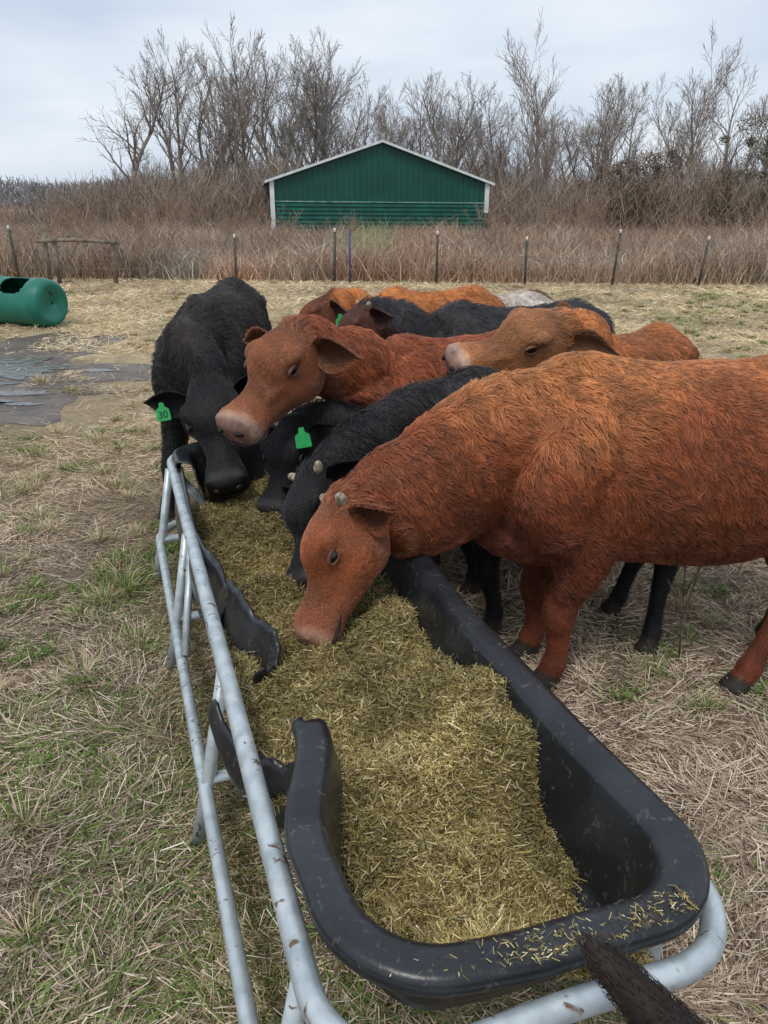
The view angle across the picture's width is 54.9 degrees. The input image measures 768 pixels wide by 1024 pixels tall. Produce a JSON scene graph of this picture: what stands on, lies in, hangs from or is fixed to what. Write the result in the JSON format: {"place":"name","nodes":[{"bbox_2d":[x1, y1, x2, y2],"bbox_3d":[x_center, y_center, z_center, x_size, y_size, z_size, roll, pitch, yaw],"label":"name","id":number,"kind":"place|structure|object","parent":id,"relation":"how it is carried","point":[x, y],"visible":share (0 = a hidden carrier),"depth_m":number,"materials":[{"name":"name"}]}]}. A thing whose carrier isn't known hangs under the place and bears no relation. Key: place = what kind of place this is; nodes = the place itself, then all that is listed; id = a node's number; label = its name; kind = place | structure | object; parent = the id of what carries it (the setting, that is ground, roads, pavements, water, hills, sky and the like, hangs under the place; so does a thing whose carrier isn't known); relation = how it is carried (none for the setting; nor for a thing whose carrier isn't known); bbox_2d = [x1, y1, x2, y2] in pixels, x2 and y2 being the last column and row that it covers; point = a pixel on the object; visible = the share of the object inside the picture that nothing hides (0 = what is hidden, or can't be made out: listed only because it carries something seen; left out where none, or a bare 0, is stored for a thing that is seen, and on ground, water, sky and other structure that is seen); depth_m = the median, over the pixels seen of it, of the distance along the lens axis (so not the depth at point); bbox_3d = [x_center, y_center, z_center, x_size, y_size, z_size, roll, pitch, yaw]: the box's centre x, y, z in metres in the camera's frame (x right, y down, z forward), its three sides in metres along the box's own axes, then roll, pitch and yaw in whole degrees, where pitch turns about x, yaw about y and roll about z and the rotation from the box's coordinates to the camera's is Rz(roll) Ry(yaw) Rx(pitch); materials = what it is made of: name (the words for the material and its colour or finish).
{"place":"outdoors","nodes":[
{"label":"outdoors","id":0,"kind":"place"},
{"bbox_2d":[0,201,767,1023],"bbox_3d":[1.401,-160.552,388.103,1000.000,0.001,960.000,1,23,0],"label":"ground","id":1,"kind":"structure","parent":0,"point":[92,405],"depth_m":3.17,"materials":[{"name":"plant"}]},
{"bbox_2d":[0,276,67,327],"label":"plastic barrel","id":2,"kind":"object","parent":1,"relation":"on","point":[41,302],"visible":0.99,"depth_m":10.16,"materials":[{"name":"teal"}]},
{"bbox_2d":[0,203,70,250],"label":"bare shrub","id":3,"kind":"object","parent":1,"relation":"on","point":[52,228],"visible":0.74,"depth_m":19.34,"materials":[{"name":"plant"}]},
{"bbox_2d":[41,195,102,246],"bbox_3d":[-8.610,-7.916,20.769,1.336,1.849,1.844,-3,23,-8],"label":"bare shrub","id":4,"kind":"object","parent":1,"relation":"on","point":[70,225],"visible":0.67,"depth_m":20.61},
{"bbox_2d":[44,187,100,245],"bbox_3d":[-9.507,-8.868,22.703,1.418,2.100,1.449,21,30,40],"label":"bare shrub","id":5,"kind":"object","parent":1,"relation":"on","point":[89,214],"visible":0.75,"depth_m":22.68,"materials":[{"name":"plant"}]},
{"bbox_2d":[0,331,152,426],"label":"mud patch","id":6,"kind":"object","parent":1,"relation":"on","point":[130,371],"visible":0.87,"depth_m":7.42,"materials":[{"name":"soil"}]},
{"bbox_2d":[0,389,51,395],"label":"puddle","id":7,"kind":"object","parent":6,"relation":"on","point":[14,392],"visible":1,"depth_m":6.81,"materials":[{"name":"grey liquid"}]},
{"bbox_2d":[0,356,73,379],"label":"puddle","id":8,"kind":"object","parent":6,"relation":"on","point":[10,366],"visible":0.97,"depth_m":7.84,"materials":[{"name":"grey liquid"}]},
{"bbox_2d":[34,228,118,283],"bbox_3d":[-6.978,-5.363,15.527,2.852,1.103,0.160,1,23,0],"label":"wooden gate brace","id":9,"kind":"object","parent":1,"relation":"on","point":[44,240],"visible":0.87,"depth_m":15.46,"materials":[{"name":"brown wood"}]},
{"bbox_2d":[111,149,158,223],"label":"bare tree","id":10,"kind":"object","parent":1,"relation":"on","point":[126,181],"visible":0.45,"depth_m":51.19,"materials":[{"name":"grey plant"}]},
{"bbox_2d":[115,188,156,246],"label":"bare shrub","id":11,"kind":"object","parent":1,"relation":"on","point":[137,222],"visible":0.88,"depth_m":23.05,"materials":[{"name":"plant"}]},
{"bbox_2d":[76,50,203,214],"bbox_3d":[-15.597,-23.757,47.623,5.533,10.328,6.944,18,28,36],"label":"bare tree","id":12,"kind":"object","parent":1,"relation":"on","point":[138,158],"visible":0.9,"depth_m":47.02,"materials":[{"name":"brown plant"}]},
{"bbox_2d":[139,197,189,248],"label":"bare shrub","id":13,"kind":"object","parent":1,"relation":"on","point":[172,228],"visible":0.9,"depth_m":20.77,"materials":[{"name":"plant"}]},
{"bbox_2d":[126,24,203,227],"bbox_3d":[-13.394,-24.246,47.078,4.845,11.656,4.369,-1,23,-3],"label":"bare tree","id":14,"kind":"object","parent":1,"relation":"on","point":[180,149],"visible":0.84,"depth_m":46.45,"materials":[{"name":"brown plant"}]},
{"bbox_2d":[113,51,216,200],"bbox_3d":[-14.609,-24.779,49.749,5.766,10.535,4.524,3,23,6],"label":"bare tree","id":15,"kind":"object","parent":1,"relation":"on","point":[170,158],"visible":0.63,"depth_m":49.10,"materials":[{"name":"brown plant"}]},
{"bbox_2d":[162,43,232,227],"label":"bare tree","id":16,"kind":"object","parent":1,"relation":"on","point":[199,129],"visible":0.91,"depth_m":45.93,"materials":[{"name":"brown plant"}]},
{"bbox_2d":[188,187,214,230],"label":"bare shrub","id":17,"kind":"object","parent":1,"relation":"on","point":[206,212],"visible":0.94,"depth_m":39.54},
{"bbox_2d":[141,276,271,520],"bbox_3d":[-0.952,-0.600,4.153,0.689,1.220,2.308,-3,23,-8],"label":"black calf","id":18,"kind":"object","parent":1,"relation":"on","point":[199,376],"visible":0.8,"depth_m":3.36},
{"bbox_2d":[183,41,260,218],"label":"bare tree","id":19,"kind":"object","parent":1,"relation":"on","point":[222,148],"visible":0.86,"depth_m":46.26,"materials":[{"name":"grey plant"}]},
{"bbox_2d":[210,202,244,240],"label":"bare shrub","id":20,"kind":"object","parent":1,"relation":"on","point":[226,216],"visible":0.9,"depth_m":28.27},
{"bbox_2d":[202,59,256,210],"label":"bare tree","id":21,"kind":"object","parent":1,"relation":"on","point":[207,101],"visible":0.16,"depth_m":53.27,"materials":[{"name":"brown plant"}]},
{"bbox_2d":[200,13,277,200],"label":"bare tree","id":22,"kind":"object","parent":1,"relation":"on","point":[234,140],"visible":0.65,"depth_m":48.08,"materials":[{"name":"brown plant"}]},
{"bbox_2d":[195,30,288,224],"bbox_3d":[-9.344,-25.273,49.183,6.026,11.999,8.240,2,23,3],"label":"bare tree","id":23,"kind":"object","parent":1,"relation":"on","point":[235,120],"visible":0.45,"depth_m":48.92,"materials":[{"name":"brown plant"}]},
{"bbox_2d":[220,40,294,176],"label":"bare tree","id":24,"kind":"object","parent":1,"relation":"on","point":[266,77],"visible":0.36,"depth_m":57.42,"materials":[{"name":"brown plant"}]},
{"bbox_2d":[202,40,323,227],"bbox_3d":[-7.776,-25.274,49.812,7.923,11.537,5.794,-6,23,-14],"label":"bare tree","id":25,"kind":"object","parent":1,"relation":"on","point":[245,133],"visible":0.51,"depth_m":48.22,"materials":[{"name":"brown plant"}]},
{"bbox_2d":[253,204,300,248],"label":"bare shrub","id":26,"kind":"object","parent":1,"relation":"on","point":[284,236],"visible":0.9,"depth_m":22.47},
{"bbox_2d":[253,196,303,247],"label":"bare shrub","id":27,"kind":"object","parent":1,"relation":"on","point":[266,219],"visible":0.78,"depth_m":24.20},
{"bbox_2d":[251,82,325,190],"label":"bare tree","id":28,"kind":"object","parent":1,"relation":"on","point":[284,138],"visible":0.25,"depth_m":54.44,"materials":[{"name":"brown plant"}]},
{"bbox_2d":[241,34,336,172],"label":"bare tree","id":29,"kind":"object","parent":1,"relation":"on","point":[287,137],"visible":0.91,"depth_m":45.97,"materials":[{"name":"brown plant"}]},
{"bbox_2d":[233,25,366,171],"bbox_3d":[-5.290,-23.485,45.885,7.765,11.306,5.678,-7,24,-16],"label":"bare tree","id":30,"kind":"object","parent":1,"relation":"on","point":[303,108],"visible":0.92,"depth_m":46.33,"materials":[{"name":"brown plant"}]},
{"bbox_2d":[270,58,370,167],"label":"bare tree","id":31,"kind":"object","parent":1,"relation":"on","point":[314,109],"visible":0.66,"depth_m":47.52,"materials":[{"name":"brown plant"}]},
{"bbox_2d":[286,56,358,159],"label":"bare tree","id":32,"kind":"object","parent":1,"relation":"on","point":[325,145],"visible":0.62,"depth_m":48.34,"materials":[{"name":"brown plant"}]},
{"bbox_2d":[280,50,372,156],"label":"bare tree","id":33,"kind":"object","parent":1,"relation":"on","point":[324,103],"visible":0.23,"depth_m":53.32,"materials":[{"name":"brown plant"}]},
{"bbox_2d":[296,29,359,162],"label":"bare tree","id":34,"kind":"object","parent":1,"relation":"on","point":[325,130],"visible":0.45,"depth_m":49.22,"materials":[{"name":"brown plant"}]},
{"bbox_2d":[300,70,390,160],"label":"bare tree","id":35,"kind":"object","parent":1,"relation":"on","point":[362,133],"visible":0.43,"depth_m":51.63,"materials":[{"name":"brown plant"}]},
{"bbox_2d":[257,397,440,566],"bbox_3d":[0.172,-0.049,3.263,1.452,0.889,0.445,-1,23,-5],"label":"black calf","id":36,"kind":"object","parent":1,"relation":"on","point":[296,436],"visible":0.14,"depth_m":3.04},
{"bbox_2d":[0,175,705,213],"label":"woods","id":37,"kind":"object","parent":1,"relation":"on","point":[8,194],"visible":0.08,"depth_m":141.52,"materials":[{"name":"plant"}]},
{"bbox_2d":[330,86,380,154],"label":"bare tree","id":38,"kind":"object","parent":1,"relation":"on","point":[353,111],"visible":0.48,"depth_m":57.92,"materials":[{"name":"brown plant"}]},
{"bbox_2d":[215,314,496,446],"bbox_3d":[0.107,-0.304,3.456,1.894,1.242,0.585,-13,26,-30],"label":"red calf","id":39,"kind":"object","parent":1,"relation":"on","point":[293,362],"visible":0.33,"depth_m":2.92},
{"bbox_2d":[263,140,494,236],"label":"green barn","id":40,"kind":"structure","parent":1,"relation":"on","point":[392,182],"depth_m":37.80,"materials":[{"name":"metal"}]},
{"bbox_2d":[342,95,416,148],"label":"bare tree","id":41,"kind":"object","parent":1,"relation":"on","point":[407,128],"visible":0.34,"depth_m":54.32,"materials":[{"name":"brown plant"}]},
{"bbox_2d":[0,279,767,972],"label":"grass tufts","id":42,"kind":"object","parent":1,"relation":"on","point":[104,567],"visible":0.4,"depth_m":3.40,"materials":[{"name":"plant"}]},
{"bbox_2d":[0,423,767,930],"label":"green ground weeds","id":43,"kind":"object","parent":1,"relation":"on","point":[46,651],"visible":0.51,"depth_m":3.05,"materials":[{"name":"plant"}]},
{"bbox_2d":[0,225,767,286],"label":"wire fence","id":44,"kind":"object","parent":1,"relation":"on","point":[334,254],"visible":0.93,"depth_m":16.06,"materials":[{"name":"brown metal"}]},
{"bbox_2d":[0,209,767,285],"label":"tall dry weeds","id":45,"kind":"object","parent":1,"relation":"on","point":[576,256],"visible":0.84,"depth_m":17.42,"materials":[{"name":"plant"}]},
{"bbox_2d":[0,146,767,233],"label":"scrub thicket","id":46,"kind":"object","parent":1,"relation":"on","point":[251,207],"visible":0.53,"depth_m":42.28,"materials":[{"name":"plant"}]},
{"bbox_2d":[356,113,414,148],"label":"bare tree","id":47,"kind":"object","parent":1,"relation":"on","point":[391,133],"visible":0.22,"depth_m":57.85,"materials":[{"name":"grey plant"}]},
{"bbox_2d":[370,87,408,144],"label":"bare tree","id":48,"kind":"object","parent":1,"relation":"on","point":[384,128],"visible":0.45,"depth_m":50.80,"materials":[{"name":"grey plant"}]},
{"bbox_2d":[368,98,411,144],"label":"bare tree","id":49,"kind":"object","parent":1,"relation":"on","point":[389,120],"visible":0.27,"depth_m":61.98,"materials":[{"name":"grey plant"}]},
{"bbox_2d":[13,141,767,220],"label":"distant treeline","id":50,"kind":"object","parent":1,"relation":"on","point":[68,192],"visible":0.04,"depth_m":71.23,"materials":[{"name":"plant"}]},
{"bbox_2d":[299,284,505,325],"bbox_3d":[0.058,-0.781,4.630,1.476,1.201,0.587,-8,24,-20],"label":"orange calf","id":51,"kind":"object","parent":1,"relation":"on","point":[334,305],"visible":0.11,"depth_m":4.38},
{"bbox_2d":[369,87,442,150],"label":"bare tree","id":52,"kind":"object","parent":1,"relation":"on","point":[414,136],"visible":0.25,"depth_m":65.15,"materials":[{"name":"grey plant"}]},
{"bbox_2d":[401,75,445,158],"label":"bare tree","id":53,"kind":"object","parent":1,"relation":"on","point":[418,134],"visible":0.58,"depth_m":55.13,"materials":[{"name":"grey plant"}]},
{"bbox_2d":[153,442,727,1023],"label":"feed trough","id":54,"kind":"object","parent":1,"relation":"on","point":[623,832],"visible":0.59,"depth_m":1.41,"materials":[{"name":"black plastic"}]},
{"bbox_2d":[115,472,697,1023],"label":"hay feed","id":55,"kind":"object","parent":54,"relation":"in","point":[447,832],"visible":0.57,"depth_m":1.65,"materials":[{"name":"plant"}]},
{"bbox_2d":[403,67,483,163],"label":"bare tree","id":56,"kind":"object","parent":1,"relation":"on","point":[436,116],"visible":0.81,"depth_m":51.94,"materials":[{"name":"grey plant"}]},
{"bbox_2d":[416,109,490,177],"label":"bare tree","id":57,"kind":"object","parent":1,"relation":"on","point":[456,146],"visible":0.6,"depth_m":53.23,"materials":[{"name":"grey plant"}]},
{"bbox_2d":[405,70,504,173],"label":"bare tree","id":58,"kind":"object","parent":1,"relation":"on","point":[453,149],"visible":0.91,"depth_m":51.19,"materials":[{"name":"grey plant"}]},
{"bbox_2d":[415,72,495,167],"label":"bare tree","id":59,"kind":"object","parent":1,"relation":"on","point":[467,111],"visible":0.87,"depth_m":53.82,"materials":[{"name":"grey plant"}]},
{"bbox_2d":[424,108,506,163],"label":"bare tree","id":60,"kind":"object","parent":1,"relation":"on","point":[470,133],"visible":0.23,"depth_m":67.08,"materials":[{"name":"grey plant"}]},
{"bbox_2d":[437,113,500,179],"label":"bare tree","id":61,"kind":"object","parent":1,"relation":"on","point":[476,170],"visible":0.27,"depth_m":57.67,"materials":[{"name":"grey plant"}]},
{"bbox_2d":[337,295,614,339],"bbox_3d":[0.460,-0.585,4.144,1.653,1.219,0.582,-3,23,-9],"label":"dark brown calf","id":62,"kind":"object","parent":1,"relation":"on","point":[383,317],"visible":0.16,"depth_m":3.82},
{"bbox_2d":[280,365,678,656],"bbox_3d":[0.424,-0.004,2.949,1.718,1.068,0.807,-5,23,-13],"label":"black calf","id":63,"kind":"object","parent":1,"relation":"on","point":[346,446],"visible":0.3,"depth_m":2.79},
{"bbox_2d":[459,99,522,205],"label":"bare tree","id":64,"kind":"object","parent":1,"relation":"on","point":[497,163],"visible":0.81,"depth_m":55.37,"materials":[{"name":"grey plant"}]},
{"bbox_2d":[460,186,524,257],"bbox_3d":[3.086,-7.882,20.506,1.576,2.180,2.174,8,24,17],"label":"bare shrub","id":65,"kind":"object","parent":1,"relation":"on","point":[500,226],"visible":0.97,"depth_m":20.20,"materials":[{"name":"plant"}]},
{"bbox_2d":[468,82,521,197],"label":"bare tree","id":66,"kind":"object","parent":1,"relation":"on","point":[487,118],"visible":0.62,"depth_m":64.07,"materials":[{"name":"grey plant"}]},
{"bbox_2d":[459,286,555,307],"bbox_3d":[0.605,-0.919,5.035,1.157,1.146,0.561,-3,23,-7],"label":"white backed calf","id":67,"kind":"object","parent":1,"relation":"on","point":[529,297],"visible":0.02,"depth_m":4.80},
{"bbox_2d":[481,93,565,214],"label":"bare tree","id":68,"kind":"object","parent":1,"relation":"on","point":[506,173],"visible":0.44,"depth_m":58.24,"materials":[{"name":"grey plant"}]},
{"bbox_2d":[292,350,767,698],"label":"red calf","id":69,"kind":"object","parent":1,"relation":"on","point":[568,480],"visible":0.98,"depth_m":2.27},
{"bbox_2d":[495,7,569,239],"bbox_3d":[6.053,-15.608,30.440,3.259,8.795,2.804,-11,25,-26],"label":"bare tree","id":70,"kind":"object","parent":1,"relation":"on","point":[537,159],"visible":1,"depth_m":30.21,"materials":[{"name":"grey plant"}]},
{"bbox_2d":[513,113,565,207],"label":"bare tree","id":71,"kind":"object","parent":1,"relation":"on","point":[530,150],"visible":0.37,"depth_m":54.27,"materials":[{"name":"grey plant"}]},
{"bbox_2d":[502,118,578,228],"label":"bare tree","id":72,"kind":"object","parent":1,"relation":"on","point":[518,170],"visible":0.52,"depth_m":49.75,"materials":[{"name":"grey plant"}]},
{"bbox_2d":[518,190,565,238],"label":"bare shrub","id":73,"kind":"object","parent":1,"relation":"on","point":[546,212],"visible":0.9,"depth_m":29.47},
{"bbox_2d":[521,80,566,204],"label":"bare tree","id":74,"kind":"object","parent":1,"relation":"on","point":[543,126],"visible":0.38,"depth_m":64.06,"materials":[{"name":"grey plant"}]},
{"bbox_2d":[525,91,584,207],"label":"bare tree","id":75,"kind":"object","parent":1,"relation":"on","point":[543,119],"visible":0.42,"depth_m":55.80,"materials":[{"name":"grey plant"}]},
{"bbox_2d":[441,301,699,375],"bbox_3d":[0.967,-0.352,3.520,1.640,1.294,0.561,-20,30,-40],"label":"tan calf","id":76,"kind":"object","parent":1,"relation":"on","point":[522,338],"visible":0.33,"depth_m":2.97},
{"bbox_2d":[549,114,603,225],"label":"bare tree","id":77,"kind":"object","parent":1,"relation":"on","point":[564,166],"visible":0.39,"depth_m":59.19,"materials":[{"name":"grey plant"}]},
{"bbox_2d":[578,190,609,231],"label":"bare shrub","id":78,"kind":"object","parent":1,"relation":"on","point":[592,216],"visible":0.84,"depth_m":38.80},
{"bbox_2d":[545,73,655,202],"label":"bare tree","id":79,"kind":"object","parent":1,"relation":"on","point":[591,151],"visible":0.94,"depth_m":47.17,"materials":[{"name":"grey plant"}]},
{"bbox_2d":[568,78,632,200],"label":"bare tree","id":80,"kind":"object","parent":1,"relation":"on","point":[608,110],"visible":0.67,"depth_m":52.99,"materials":[{"name":"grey plant"}]},
{"bbox_2d":[559,118,645,193],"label":"bare tree","id":81,"kind":"object","parent":1,"relation":"on","point":[586,142],"visible":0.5,"depth_m":52.40,"materials":[{"name":"grey plant"}]},
{"bbox_2d":[560,72,648,180],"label":"bare tree","id":82,"kind":"object","parent":1,"relation":"on","point":[612,112],"visible":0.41,"depth_m":60.74,"materials":[{"name":"grey plant"}]},
{"bbox_2d":[577,153,662,231],"bbox_3d":[13.232,-18.107,42.297,4.489,4.298,4.525,1,23,0],"label":"bare shrub","id":83,"kind":"object","parent":1,"relation":"on","point":[619,170],"visible":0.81,"depth_m":41.92,"materials":[{"name":"brown plant"}]},
{"bbox_2d":[591,77,650,229],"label":"bare tree","id":84,"kind":"object","parent":1,"relation":"on","point":[605,150],"visible":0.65,"depth_m":49.54,"materials":[{"name":"grey plant"}]},
{"bbox_2d":[603,81,658,185],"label":"bare tree","id":85,"kind":"object","parent":1,"relation":"on","point":[638,138],"visible":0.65,"depth_m":57.03,"materials":[{"name":"grey plant"}]},
{"bbox_2d":[608,207,663,254],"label":"bare shrub","id":86,"kind":"object","parent":1,"relation":"on","point":[631,241],"visible":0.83,"depth_m":21.22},
{"bbox_2d":[619,111,700,221],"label":"bare tree","id":87,"kind":"object","parent":1,"relation":"on","point":[659,138],"visible":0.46,"depth_m":54.63,"materials":[{"name":"brown plant"}]},
{"bbox_2d":[625,147,700,233],"bbox_3d":[16.035,-18.555,42.857,4.403,4.735,5.159,1,23,0],"label":"bare shrub","id":88,"kind":"object","parent":1,"relation":"on","point":[656,167],"visible":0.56,"depth_m":42.58,"materials":[{"name":"brown plant"}]},
{"bbox_2d":[629,72,716,203],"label":"bare tree","id":89,"kind":"object","parent":1,"relation":"on","point":[659,114],"visible":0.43,"depth_m":61.58,"materials":[{"name":"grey plant"}]},
{"bbox_2d":[658,196,698,236],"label":"bare shrub","id":90,"kind":"object","parent":1,"relation":"on","point":[680,216],"visible":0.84,"depth_m":30.36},
{"bbox_2d":[667,567,700,661],"bbox_3d":[1.130,0.370,2.767,0.213,0.501,0.070,-15,27,-32],"label":"dry weed stalk","id":91,"kind":"object","parent":1,"relation":"on","point":[680,611],"visible":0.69,"depth_m":2.78,"materials":[{"name":"plant"}]},
{"bbox_2d":[660,70,731,227],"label":"bare tree","id":92,"kind":"object","parent":1,"relation":"on","point":[691,169],"visible":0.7,"depth_m":54.07,"materials":[{"name":"grey plant"}]},
{"bbox_2d":[677,218,717,251],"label":"bare shrub","id":93,"kind":"object","parent":1,"relation":"on","point":[708,232],"visible":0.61,"depth_m":20.56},
{"bbox_2d":[664,19,747,233],"bbox_3d":[18.169,-21.538,42.035,3.695,10.996,3.458,-1,23,-5],"label":"bare tree","id":94,"kind":"object","parent":1,"relation":"on","point":[682,175],"visible":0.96,"depth_m":41.71,"materials":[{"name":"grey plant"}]},
{"bbox_2d":[686,197,749,244],"bbox_3d":[10.912,-9.389,24.391,1.509,2.087,2.082,-10,25,-23],"label":"bare shrub","id":95,"kind":"object","parent":1,"relation":"on","point":[713,222],"visible":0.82,"depth_m":24.37,"materials":[{"name":"plant"}]},
{"bbox_2d":[694,63,758,231],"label":"bare tree","id":96,"kind":"object","parent":1,"relation":"on","point":[726,153],"visible":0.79,"depth_m":46.08,"materials":[{"name":"grey plant"}]},
{"bbox_2d":[695,165,761,234],"bbox_3d":[19.771,-17.897,42.500,3.737,3.867,4.004,-5,23,-13],"label":"bush","id":97,"kind":"object","parent":1,"relation":"on","point":[729,174],"visible":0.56,"depth_m":41.95,"materials":[{"name":"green plant"}]},
{"bbox_2d":[718,109,767,231],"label":"leafy tree","id":98,"kind":"object","parent":1,"relation":"on","point":[751,142],"visible":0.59,"depth_m":43.27,"materials":[{"name":"green plant"}]},
{"bbox_2d":[730,92,767,229],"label":"bare tree","id":99,"kind":"object","parent":1,"relation":"on","point":[763,105],"visible":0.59,"depth_m":49.80,"materials":[{"name":"grey plant"}]},
{"bbox_2d":[732,203,767,238],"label":"bare shrub","id":100,"kind":"object","parent":1,"relation":"on","point":[761,217],"visible":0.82,"depth_m":29.34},
{"bbox_2d":[0,0,767,200],"label":"sky","id":101,"kind":"structure","parent":0,"point":[58,58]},
{"bbox_2d":[575,930,706,1023],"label":"black dog","id":102,"kind":"object","parent":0,"point":[636,994],"visible":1,"depth_m":0.92},
{"bbox_2d":[720,124,767,207],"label":"leafy tree","id":103,"kind":"object","parent":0,"point":[766,130],"visible":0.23,"depth_m":45.86,"materials":[{"name":"green plant"}]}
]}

